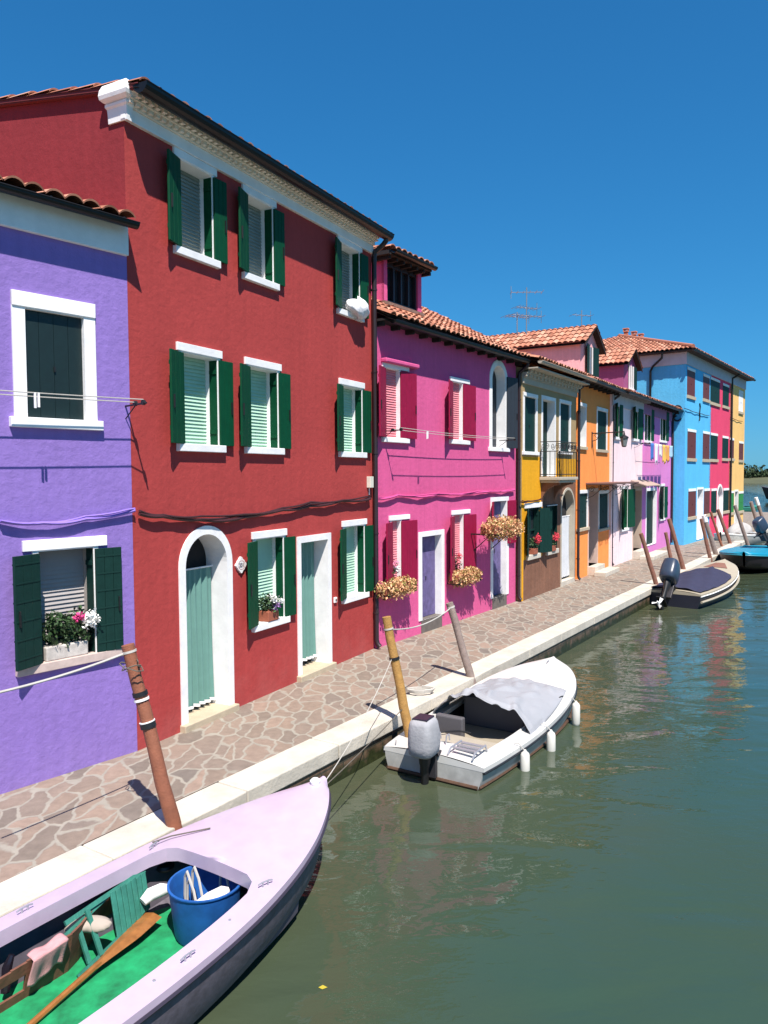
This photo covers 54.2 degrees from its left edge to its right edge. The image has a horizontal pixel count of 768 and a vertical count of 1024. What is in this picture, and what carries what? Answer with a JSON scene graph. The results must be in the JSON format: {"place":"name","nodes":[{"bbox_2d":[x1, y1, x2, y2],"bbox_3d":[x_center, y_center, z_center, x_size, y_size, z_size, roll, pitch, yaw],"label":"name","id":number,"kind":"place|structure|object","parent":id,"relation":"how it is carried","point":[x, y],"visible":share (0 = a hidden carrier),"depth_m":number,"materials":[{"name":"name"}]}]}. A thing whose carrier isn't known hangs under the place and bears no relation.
{"place":"outdoors","nodes":[
{"label":"outdoors","id":0,"kind":"place"},
{"bbox_2d":[0,512,767,882],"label":"pavement","id":1,"kind":"structure","parent":0,"point":[42,822],"depth_m":9.44,"materials":[{"name":"stone"}]},
{"bbox_2d":[0,175,140,793],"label":"purple house","id":2,"kind":"structure","parent":1,"relation":"on","point":[63,300],"depth_m":7.91,"materials":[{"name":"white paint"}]},
{"bbox_2d":[9,289,103,430],"bbox_3d":[-3.419,-1.545,7.812,0.130,1.355,0.983,2,4,40],"label":"window","id":3,"kind":"structure","parent":2,"relation":"in","point":[54,338],"depth_m":7.81,"materials":[{"name":"white paint"}]},
{"bbox_2d":[12,535,122,676],"bbox_3d":[-3.375,0.955,8.003,0.422,1.366,1.279,2,4,40],"label":"window","id":4,"kind":"structure","parent":2,"relation":"in","point":[60,574],"depth_m":8.10,"materials":[{"name":"green paint"}]},
{"bbox_2d":[0,508,135,525],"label":"wall cable","id":5,"kind":"object","parent":2,"relation":"attached to","point":[90,517],"depth_m":7.98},
{"bbox_2d":[42,604,100,661],"bbox_3d":[-3.409,1.278,8.006,0.382,0.535,0.750,2,4,40],"label":"potted plant","id":6,"kind":"object","parent":2,"relation":"on","point":[53,649],"visible":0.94,"depth_m":7.97,"materials":[{"name":"green plant"}]},
{"bbox_2d":[0,390,146,418],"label":"clothesline","id":7,"kind":"object","parent":2,"relation":"attached to","point":[134,404],"visible":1,"depth_m":7.66,"materials":[{"name":"white metal"}]},
{"bbox_2d":[0,77,394,750],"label":"red house","id":8,"kind":"structure","parent":1,"relation":"on","point":[252,269],"depth_m":10.05,"materials":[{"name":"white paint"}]},
{"bbox_2d":[166,146,227,268],"bbox_3d":[-2.398,-3.763,9.357,0.370,1.260,1.147,1,3,28],"label":"window","id":9,"kind":"structure","parent":8,"relation":"in","point":[197,200],"depth_m":9.58,"materials":[{"name":"white paint"}]},
{"bbox_2d":[186,565,215,709],"bbox_3d":[-2.487,1.645,9.806,0.082,1.835,0.830,1,3,28],"label":"door curtain","id":10,"kind":"object","parent":8,"relation":"hanging from","point":[199,642],"depth_m":9.91,"materials":[{"name":"teal fabric"}]},
{"bbox_2d":[169,341,233,452],"bbox_3d":[-2.371,-1.421,9.484,0.378,1.323,1.251,1,3,28],"label":"window","id":11,"kind":"structure","parent":8,"relation":"in","point":[201,384],"depth_m":9.72,"materials":[{"name":"green paint"}]},
{"bbox_2d":[178,526,234,724],"bbox_3d":[-2.425,1.406,9.762,0.360,2.470,1.010,1,3,28],"label":"doorway","id":12,"kind":"structure","parent":8,"relation":"in","point":[206,545],"depth_m":10.05,"materials":[{"name":"white paint"}]},
{"bbox_2d":[138,495,370,522],"bbox_3d":[-1.516,-0.047,11.001,0.078,0.251,5.516,1,3,28],"label":"wall cable","id":13,"kind":"object","parent":8,"relation":"attached to","point":[223,518],"depth_m":10.16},
{"bbox_2d":[237,183,284,290],"bbox_3d":[-1.795,-3.820,10.513,0.368,1.271,1.133,1,3,28],"label":"window","id":14,"kind":"structure","parent":8,"relation":"in","point":[261,254],"depth_m":10.76,"materials":[{"name":"white paint"}]},
{"bbox_2d":[239,357,290,454],"bbox_3d":[-1.759,-1.481,10.652,0.380,1.319,1.278,1,3,28],"label":"window","id":15,"kind":"structure","parent":8,"relation":"in","point":[265,392],"depth_m":10.93,"materials":[{"name":"white paint"}]},
{"bbox_2d":[247,528,296,632],"bbox_3d":[-1.701,0.966,10.856,0.378,1.405,1.251,1,3,28],"label":"window","id":16,"kind":"structure","parent":8,"relation":"in","point":[271,555],"depth_m":11.13,"materials":[{"name":"white paint"}]},
{"bbox_2d":[259,592,283,621],"bbox_3d":[-1.655,1.363,10.882,0.382,0.422,0.447,1,3,28],"label":"potted plant","id":17,"kind":"object","parent":16,"relation":"on","point":[267,613],"visible":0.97,"depth_m":10.82,"materials":[{"name":"green plant"}]},
{"bbox_2d":[301,541,316,660],"bbox_3d":[-1.309,1.435,12.055,0.081,1.945,0.820,1,3,28],"label":"door curtain","id":18,"kind":"object","parent":8,"relation":"hanging from","point":[308,613],"depth_m":12.21,"materials":[{"name":"teal fabric"}]},
{"bbox_2d":[296,533,331,675],"bbox_3d":[-1.246,1.441,12.022,0.360,2.170,0.980,1,3,28],"label":"doorway","id":19,"kind":"structure","parent":8,"relation":"in","point":[322,542],"depth_m":12.32,"materials":[{"name":"white paint"}]},
{"bbox_2d":[335,235,368,322],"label":"window","id":20,"kind":"structure","parent":8,"relation":"in","point":[351,266],"depth_m":13.00,"materials":[{"name":"white paint"}]},
{"bbox_2d":[336,378,371,457],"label":"window","id":21,"kind":"structure","parent":8,"relation":"in","point":[354,403],"depth_m":13.18,"materials":[{"name":"white paint"}]},
{"bbox_2d":[339,519,373,603],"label":"window","id":22,"kind":"structure","parent":8,"relation":"in","point":[356,539],"depth_m":13.34,"materials":[{"name":"white paint"}]},
{"bbox_2d":[345,296,369,320],"bbox_3d":[-0.464,-3.476,12.821,0.320,0.426,0.626,2,3,37],"label":"bedding bundle","id":23,"kind":"object","parent":8,"relation":"on","point":[358,307],"visible":0.95,"depth_m":12.71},
{"bbox_2d":[371,244,530,647],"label":"magenta house","id":24,"kind":"structure","parent":1,"relation":"on","point":[436,373],"depth_m":15.58,"materials":[{"name":"pink paint"}]},
{"bbox_2d":[374,574,417,602],"bbox_3d":[0.237,1.406,13.929,0.513,0.466,1.211,2,3,34],"label":"flower box","id":25,"kind":"object","parent":24,"relation":"attached to","point":[399,586],"visible":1,"depth_m":13.71,"materials":[{"name":"plant"}]},
{"bbox_2d":[378,362,416,442],"bbox_3d":[0.176,-2.027,14.008,0.280,1.460,1.446,1,3,30],"label":"window","id":26,"kind":"structure","parent":24,"relation":"in","point":[397,388],"depth_m":14.17,"materials":[{"name":"white paint"}]},
{"bbox_2d":[385,514,417,583],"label":"window","id":27,"kind":"structure","parent":24,"relation":"in","point":[401,536],"depth_m":14.34,"materials":[{"name":"white paint"}]},
{"bbox_2d":[418,529,444,632],"bbox_3d":[0.893,1.395,15.378,0.220,2.036,1.015,2,3,34],"label":"doorway","id":28,"kind":"structure","parent":24,"relation":"in","point":[431,544],"depth_m":15.54,"materials":[{"name":"purple paint"}]},
{"bbox_2d":[378,489,514,499],"bbox_3d":[1.551,-0.395,16.035,0.068,0.111,5.898,2,3,34],"label":"cable","id":29,"kind":"object","parent":24,"relation":"attached to","point":[429,495],"depth_m":15.28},
{"bbox_2d":[386,427,515,446],"bbox_3d":[1.530,-1.534,15.659,0.433,0.201,4.921,2,3,34],"label":"clothesline","id":30,"kind":"object","parent":24,"relation":"on","point":[427,433],"visible":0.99,"depth_m":14.77,"materials":[{"name":"metal"}]},
{"bbox_2d":[448,376,475,444],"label":"window","id":31,"kind":"structure","parent":24,"relation":"in","point":[462,397],"depth_m":16.23,"materials":[{"name":"white paint"}]},
{"bbox_2d":[450,509,476,580],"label":"window","id":32,"kind":"structure","parent":24,"relation":"in","point":[462,526],"depth_m":16.39,"materials":[{"name":"white paint"}]},
{"bbox_2d":[447,566,481,587],"bbox_3d":[1.747,1.407,16.147,0.522,0.474,1.212,2,3,34],"label":"flower box","id":33,"kind":"object","parent":24,"relation":"attached to","point":[470,575],"visible":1,"depth_m":15.93,"materials":[{"name":"plant"}]},
{"bbox_2d":[471,514,524,550],"bbox_3d":[2.578,0.475,16.868,0.901,0.872,1.555,2,3,34],"label":"flower box","id":34,"kind":"object","parent":24,"relation":"attached to","point":[497,528],"visible":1,"depth_m":16.51,"materials":[{"name":"plant"}]},
{"bbox_2d":[488,360,517,451],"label":"window","id":35,"kind":"structure","parent":24,"relation":"in","point":[503,390],"depth_m":18.06,"materials":[{"name":"white paint"}]},
{"bbox_2d":[490,496,515,609],"bbox_3d":[2.774,0.957,17.973,0.389,2.642,1.525,2,3,34],"label":"doorway","id":36,"kind":"structure","parent":24,"relation":"in","point":[499,555],"depth_m":18.20,"materials":[{"name":"white paint"}]},
{"bbox_2d":[515,352,597,601],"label":"ochre house","id":37,"kind":"structure","parent":1,"relation":"on","point":[550,472],"depth_m":19.88,"materials":[{"name":"yellow paint"}]},
{"bbox_2d":[522,392,539,454],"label":"window","id":38,"kind":"structure","parent":37,"relation":"in","point":[530,401],"depth_m":19.06,"materials":[{"name":"white paint"}]},
{"bbox_2d":[524,502,551,560],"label":"window","id":39,"kind":"structure","parent":37,"relation":"in","point":[539,520],"depth_m":19.64,"materials":[{"name":"green paint"}]},
{"bbox_2d":[541,395,555,475],"bbox_3d":[4.314,-2.025,20.198,0.260,2.127,1.088,1,3,32],"label":"doorway","id":40,"kind":"structure","parent":37,"relation":"in","point":[548,404],"depth_m":20.54,"materials":[{"name":"white paint"}]},
{"bbox_2d":[545,504,558,555],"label":"window","id":41,"kind":"structure","parent":37,"relation":"in","point":[554,507],"depth_m":20.82,"materials":[{"name":"green paint"}]},
{"bbox_2d":[558,399,572,454],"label":"window","id":42,"kind":"structure","parent":37,"relation":"in","point":[564,405],"depth_m":21.30,"materials":[{"name":"white paint"}]},
{"bbox_2d":[562,515,569,576],"bbox_3d":[5.185,0.999,21.717,0.064,1.772,1.120,1,3,32],"label":"door curtain","id":43,"kind":"object","parent":37,"relation":"hanging from","point":[565,545],"depth_m":21.86,"materials":[{"name":"fabric"}]},
{"bbox_2d":[560,488,574,582],"bbox_3d":[5.200,0.629,21.688,0.240,2.674,1.220,1,3,32],"label":"doorway","id":44,"kind":"structure","parent":37,"relation":"in","point":[567,501],"depth_m":22.10,"materials":[{"name":"beige stone"}]},
{"bbox_2d":[488,324,638,578],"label":"orange house","id":45,"kind":"structure","parent":1,"relation":"on","point":[581,348],"depth_m":24.68,"materials":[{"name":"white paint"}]},
{"bbox_2d":[509,287,545,334],"bbox_3d":[4.600,-6.506,24.199,1.180,1.550,0.748,-1,3,-12],"label":"tv antenna","id":46,"kind":"object","parent":45,"relation":"on","point":[526,307],"visible":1,"depth_m":24.19,"materials":[{"name":"metal"}]},
{"bbox_2d":[577,402,587,449],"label":"window","id":47,"kind":"structure","parent":45,"relation":"in","point":[583,416],"depth_m":23.05,"materials":[{"name":"white paint"}]},
{"bbox_2d":[576,490,589,531],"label":"window","id":48,"kind":"structure","parent":45,"relation":"in","point":[583,501],"depth_m":23.09,"materials":[{"name":"white paint"}]},
{"bbox_2d":[587,488,597,566],"bbox_3d":[6.533,0.465,24.040,0.340,2.441,1.119,1,3,31],"label":"doorway","id":49,"kind":"structure","parent":45,"relation":"in","point":[592,501],"depth_m":24.44,"materials":[{"name":"stone"}]},
{"bbox_2d":[596,406,608,452],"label":"window","id":50,"kind":"structure","parent":45,"relation":"in","point":[602,413],"depth_m":24.68,"materials":[{"name":"white paint"}]},
{"bbox_2d":[598,490,609,531],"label":"window","id":51,"kind":"structure","parent":45,"relation":"in","point":[603,502],"depth_m":25.03,"materials":[{"name":"white paint"}]},
{"bbox_2d":[591,431,628,447],"bbox_3d":[7.032,-2.263,23.379,1.136,0.500,0.280,1,3,31],"label":"wall lantern","id":52,"kind":"object","parent":45,"relation":"attached to","point":[624,438],"depth_m":23.16,"materials":[{"name":"black metal"}]},
{"bbox_2d":[609,387,667,566],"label":"pale pink house","id":53,"kind":"structure","parent":1,"relation":"on","point":[627,503],"depth_m":27.25,"materials":[{"name":"white paint"}]},
{"bbox_2d":[614,403,622,439],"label":"window","id":54,"kind":"structure","parent":53,"relation":"in","point":[618,411],"depth_m":26.07,"materials":[{"name":"white paint"}]},
{"bbox_2d":[620,486,634,531],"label":"window","id":55,"kind":"structure","parent":53,"relation":"in","point":[627,520],"depth_m":27.31,"materials":[{"name":"white paint"}]},
{"bbox_2d":[632,486,641,550],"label":"doorway","id":56,"kind":"structure","parent":53,"relation":"in","point":[636,541],"depth_m":29.13,"materials":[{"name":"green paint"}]},
{"bbox_2d":[632,406,643,441],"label":"window","id":57,"kind":"structure","parent":53,"relation":"in","point":[637,417],"depth_m":28.30,"materials":[{"name":"white paint"}]},
{"bbox_2d":[599,347,683,551],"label":"lilac pink house","id":58,"kind":"structure","parent":1,"relation":"on","point":[621,367],"depth_m":31.15,"materials":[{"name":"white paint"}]},
{"bbox_2d":[644,410,654,442],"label":"window","id":59,"kind":"structure","parent":58,"relation":"in","point":[649,426],"depth_m":30.10,"materials":[{"name":"white paint"}]},
{"bbox_2d":[645,487,656,545],"bbox_3d":[10.771,0.173,30.490,0.170,2.319,1.819,1,3,32],"label":"doorway","id":60,"kind":"structure","parent":58,"relation":"in","point":[651,493],"depth_m":30.93,"materials":[{"name":"white paint"}]},
{"bbox_2d":[659,484,667,520],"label":"window","id":61,"kind":"structure","parent":58,"relation":"in","point":[663,491],"depth_m":31.66,"materials":[{"name":"white paint"}]},
{"bbox_2d":[660,410,668,442],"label":"window","id":62,"kind":"structure","parent":58,"relation":"in","point":[664,424],"depth_m":32.41,"materials":[{"name":"white paint"}]},
{"bbox_2d":[602,334,722,544],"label":"blue house","id":63,"kind":"structure","parent":1,"relation":"on","point":[680,375],"depth_m":33.90,"materials":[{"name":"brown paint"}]},
{"bbox_2d":[687,367,695,400],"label":"window","id":64,"kind":"structure","parent":63,"relation":"in","point":[691,372],"depth_m":33.71,"materials":[{"name":"brown paint"}]},
{"bbox_2d":[687,429,696,461],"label":"window","id":65,"kind":"structure","parent":63,"relation":"in","point":[691,434],"depth_m":34.05,"materials":[{"name":"brown paint"}]},
{"bbox_2d":[688,488,696,519],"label":"window","id":66,"kind":"structure","parent":63,"relation":"in","point":[691,492],"depth_m":34.33,"materials":[{"name":"brown paint"}]},
{"bbox_2d":[696,487,703,539],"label":"doorway","id":67,"kind":"structure","parent":63,"relation":"in","point":[700,490],"depth_m":36.03,"materials":[{"name":"white paint"}]},
{"bbox_2d":[702,431,710,461],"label":"window","id":68,"kind":"structure","parent":63,"relation":"in","point":[706,435],"depth_m":36.26,"materials":[{"name":"brown paint"}]},
{"bbox_2d":[703,373,710,402],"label":"window","id":69,"kind":"structure","parent":63,"relation":"in","point":[706,378],"depth_m":36.02,"materials":[{"name":"brown paint"}]},
{"bbox_2d":[704,488,709,516],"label":"window","id":70,"kind":"structure","parent":63,"relation":"in","point":[706,491],"depth_m":36.62,"materials":[{"name":"brown paint"}]},
{"bbox_2d":[643,352,755,527],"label":"sand yellow house","id":71,"kind":"structure","parent":1,"relation":"on","point":[736,447],"depth_m":41.88,"materials":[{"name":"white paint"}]},
{"bbox_2d":[660,350,740,536],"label":"crimson house","id":72,"kind":"structure","parent":1,"relation":"on","point":[720,389],"depth_m":38.59,"materials":[{"name":"red paint"}]},
{"bbox_2d":[710,433,718,461],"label":"window","id":73,"kind":"structure","parent":72,"relation":"in","point":[714,437],"depth_m":37.50,"materials":[{"name":"green paint"}]},
{"bbox_2d":[710,377,720,406],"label":"window","id":74,"kind":"structure","parent":72,"relation":"in","point":[714,383],"depth_m":37.40,"materials":[{"name":"green paint"}]},
{"bbox_2d":[716,484,722,531],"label":"doorway","id":75,"kind":"structure","parent":72,"relation":"in","point":[720,490],"depth_m":39.35,"materials":[{"name":"white paint"}]},
{"bbox_2d":[0,0,767,471],"label":"sky","id":76,"kind":"structure","parent":0,"point":[608,159],"materials":[{"name":"blue"}]},
{"bbox_2d":[9,483,767,1023],"bbox_3d":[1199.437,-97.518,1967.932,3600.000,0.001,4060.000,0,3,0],"label":"canal water","id":77,"kind":"structure","parent":0,"point":[605,861],"depth_m":6.83,"materials":[{"name":"liquid"}]},
{"bbox_2d":[121,643,181,830],"bbox_3d":[-1.959,2.622,6.816,0.824,2.869,0.152,0,3,8],"label":"mooring pole","id":78,"kind":"object","parent":77,"relation":"in","point":[167,801],"visible":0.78,"depth_m":6.76,"materials":[{"name":"brown wood"}]},
{"bbox_2d":[0,653,122,693],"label":"mooring rope","id":79,"kind":"object","parent":78,"relation":"attached to","point":[58,676],"visible":0.98,"depth_m":6.25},
{"bbox_2d":[0,776,330,1023],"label":"wooden boat","id":80,"kind":"object","parent":77,"relation":"on","point":[263,852],"visible":0.95,"depth_m":5.46,"materials":[{"name":"pink paint"}]},
{"bbox_2d":[1,954,14,993],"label":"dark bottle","id":81,"kind":"object","parent":80,"relation":"on","point":[7,965],"visible":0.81,"depth_m":5.04,"materials":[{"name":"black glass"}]},
{"bbox_2d":[27,933,67,986],"bbox_3d":[-2.308,3.074,5.140,0.098,0.229,0.290,1,3,33],"label":"towel","id":82,"kind":"object","parent":80,"relation":"on","point":[47,957],"visible":1,"depth_m":5.12,"materials":[{"name":"pink fabric"}]},
{"bbox_2d":[64,914,111,932],"bbox_3d":[-2.162,3.023,5.520,0.330,0.100,0.227,0,3,0],"label":"fender","id":83,"kind":"object","parent":80,"relation":"on","point":[99,923],"visible":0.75,"depth_m":5.46,"materials":[{"name":"white plastic"}]},
{"bbox_2d":[27,913,160,1023],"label":"oar","id":84,"kind":"object","parent":80,"relation":"on","point":[141,926],"visible":1,"depth_m":5.43,"materials":[{"name":"brown wood"}]},
{"bbox_2d":[64,870,149,977],"bbox_3d":[-2.075,3.050,5.632,0.235,0.368,0.842,1,3,20],"label":"folding chair","id":85,"kind":"object","parent":80,"relation":"in","point":[129,908],"visible":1,"depth_m":5.70,"materials":[{"name":"teal paint"}]},
{"bbox_2d":[140,883,167,905],"bbox_3d":[-1.803,3.008,5.927,0.100,0.111,0.252,2,4,45],"label":"fender","id":86,"kind":"object","parent":80,"relation":"on","point":[152,893],"visible":0.88,"depth_m":5.88,"materials":[{"name":"white paint"}]},
{"bbox_2d":[167,865,241,946],"bbox_3d":[-1.373,3.041,5.793,0.576,0.400,0.576,0,3,0],"label":"blue tub","id":87,"kind":"object","parent":80,"relation":"in","point":[192,919],"visible":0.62,"depth_m":5.59,"materials":[{"name":"plastic"}]},
{"bbox_2d":[196,886,229,900],"bbox_3d":[-1.312,2.938,5.736,0.268,0.122,0.100,-1,3,-22],"label":"fender","id":88,"kind":"object","parent":87,"relation":"in","point":[218,892],"visible":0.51,"depth_m":5.72,"materials":[{"name":"white paint"}]},
{"bbox_2d":[382,616,410,748],"bbox_3d":[0.288,2.618,9.558,0.625,2.582,0.138,0,3,17],"label":"mooring pole","id":89,"kind":"object","parent":77,"relation":"in","point":[394,658],"visible":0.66,"depth_m":9.52,"materials":[{"name":"yellow wood"}]},
{"bbox_2d":[446,602,475,684],"bbox_3d":[1.362,2.603,11.777,0.778,2.394,0.139,0,3,10],"label":"mooring pole","id":90,"kind":"object","parent":77,"relation":"in","point":[468,668],"visible":0.59,"depth_m":11.73,"materials":[{"name":"grey wood"}]},
{"bbox_2d":[383,656,576,789],"bbox_3d":[1.681,2.876,10.657,1.648,0.806,4.216,1,3,32],"label":"white motorboat","id":91,"kind":"object","parent":77,"relation":"on","point":[479,738],"visible":0.73,"depth_m":9.79,"materials":[{"name":"plastic"}]},
{"bbox_2d":[408,713,441,784],"bbox_3d":[0.544,2.948,8.915,0.322,1.155,0.718,1,3,28],"label":"outboard motor","id":92,"kind":"object","parent":91,"relation":"attached to","point":[424,739],"visible":0.86,"depth_m":8.63,"materials":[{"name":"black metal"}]},
{"bbox_2d":[432,677,565,734],"bbox_3d":[1.669,2.602,10.630,1.514,0.541,1.887,1,3,32],"label":"tarpaulin","id":93,"kind":"object","parent":91,"relation":"on","point":[533,704],"visible":0.99,"depth_m":10.33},
{"bbox_2d":[514,743,529,771],"bbox_3d":[1.705,3.068,9.215,0.119,0.467,0.191,-2,3,-35],"label":"hanging fender","id":94,"kind":"object","parent":91,"relation":"hanging from","point":[524,761],"visible":0.62,"depth_m":9.14,"materials":[{"name":"plastic"}]},
{"bbox_2d":[545,724,555,751],"bbox_3d":[2.168,3.014,9.866,0.119,0.467,0.191,-2,3,-35],"label":"hanging fender","id":95,"kind":"object","parent":91,"relation":"hanging from","point":[551,742],"visible":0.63,"depth_m":9.79,"materials":[{"name":"plastic"}]},
{"bbox_2d":[567,695,579,725],"bbox_3d":[2.748,2.885,10.855,0.119,0.467,0.191,-2,3,-35],"label":"hanging fender","id":96,"kind":"object","parent":91,"relation":"hanging from","point":[575,713],"visible":0.9,"depth_m":10.78,"materials":[{"name":"plastic"}]},
{"bbox_2d":[639,533,657,584],"bbox_3d":[7.760,1.944,21.520,0.942,2.708,0.150,0,3,0],"label":"mooring pole","id":97,"kind":"object","parent":77,"relation":"in","point":[649,562],"visible":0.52,"depth_m":21.44,"materials":[{"name":"brown wood"}]},
{"bbox_2d":[667,518,685,568],"bbox_3d":[9.887,1.661,24.971,0.998,2.921,0.165,0,3,0],"label":"mooring pole","id":98,"kind":"object","parent":77,"relation":"in","point":[676,544],"visible":0.52,"depth_m":24.89,"materials":[{"name":"brown wood"}]},
{"bbox_2d":[650,559,739,608],"bbox_3d":[9.427,2.136,22.327,1.810,1.053,4.924,2,4,39],"label":"motorboat","id":99,"kind":"object","parent":77,"relation":"on","point":[686,598],"visible":0.63,"depth_m":20.73,"materials":[{"name":"grey paint"}]},
{"bbox_2d":[652,558,679,609],"bbox_3d":[7.652,1.956,20.322,0.458,1.402,1.463,2,4,39],"label":"outboard motor","id":100,"kind":"object","parent":99,"relation":"attached to","point":[669,573],"visible":1,"depth_m":20.26,"materials":[{"name":"blue metal"}]},
{"bbox_2d":[651,566,730,591],"bbox_3d":[9.054,1.906,21.865,1.562,0.328,3.450,2,4,39],"label":"tarpaulin","id":101,"kind":"object","parent":99,"relation":"on","point":[702,579],"visible":0.79,"depth_m":21.57,"materials":[{"name":"blue fabric"}]},
{"bbox_2d":[702,515,719,560],"bbox_3d":[12.960,1.500,29.410,1.082,2.812,0.214,0,3,0],"label":"mooring pole","id":102,"kind":"object","parent":77,"relation":"in","point":[710,537],"visible":0.66,"depth_m":29.31,"materials":[{"name":"grey wood"}]},
{"bbox_2d":[714,532,762,544],"bbox_3d":[17.212,1.253,36.711,1.742,0.793,3.952,2,4,45],"label":"white dinghy","id":103,"kind":"object","parent":77,"relation":"on","point":[739,537],"visible":0.48,"depth_m":35.74,"materials":[{"name":"grey paint"}]},
{"bbox_2d":[727,522,752,533],"bbox_3d":[17.544,0.775,37.023,0.999,0.548,1.998,2,4,43],"label":"tarpaulin","id":104,"kind":"object","parent":103,"relation":"on","point":[734,528],"visible":0.75,"depth_m":36.54,"materials":[{"name":"white fabric"}]},
{"bbox_2d":[719,545,767,569],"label":"turquoise boat","id":105,"kind":"object","parent":77,"relation":"on","point":[753,557],"visible":0.96,"depth_m":27.05,"materials":[{"name":"paint"}]},
{"bbox_2d":[752,516,767,545],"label":"outboard motor","id":106,"kind":"object","parent":105,"relation":"on","point":[760,525],"visible":1,"depth_m":29.52,"materials":[{"name":"blue metal"}]},
{"bbox_2d":[275,533,767,792],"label":"quay wall","id":107,"kind":"structure","parent":0,"point":[371,752],"depth_m":9.77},
{"bbox_2d":[0,529,767,917],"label":"quay kerb","id":108,"kind":"structure","parent":107,"relation":"on","point":[274,773],"depth_m":8.24,"materials":[{"name":"stone"}]},
{"bbox_2d":[407,685,434,693],"bbox_3d":[0.539,2.571,10.844,0.410,0.081,0.220,0,3,0],"label":"rope coil","id":109,"kind":"object","parent":108,"relation":"on","point":[422,690],"visible":1,"depth_m":10.79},
{"bbox_2d":[744,477,767,482],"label":"shore","id":110,"kind":"structure","parent":0,"point":[756,480],"depth_m":309.33,"materials":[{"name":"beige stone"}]},
{"bbox_2d":[744,463,767,477],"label":"tree belt","id":111,"kind":"object","parent":110,"relation":"on","point":[754,472],"visible":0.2,"depth_m":318.89,"materials":[{"name":"green plant"}]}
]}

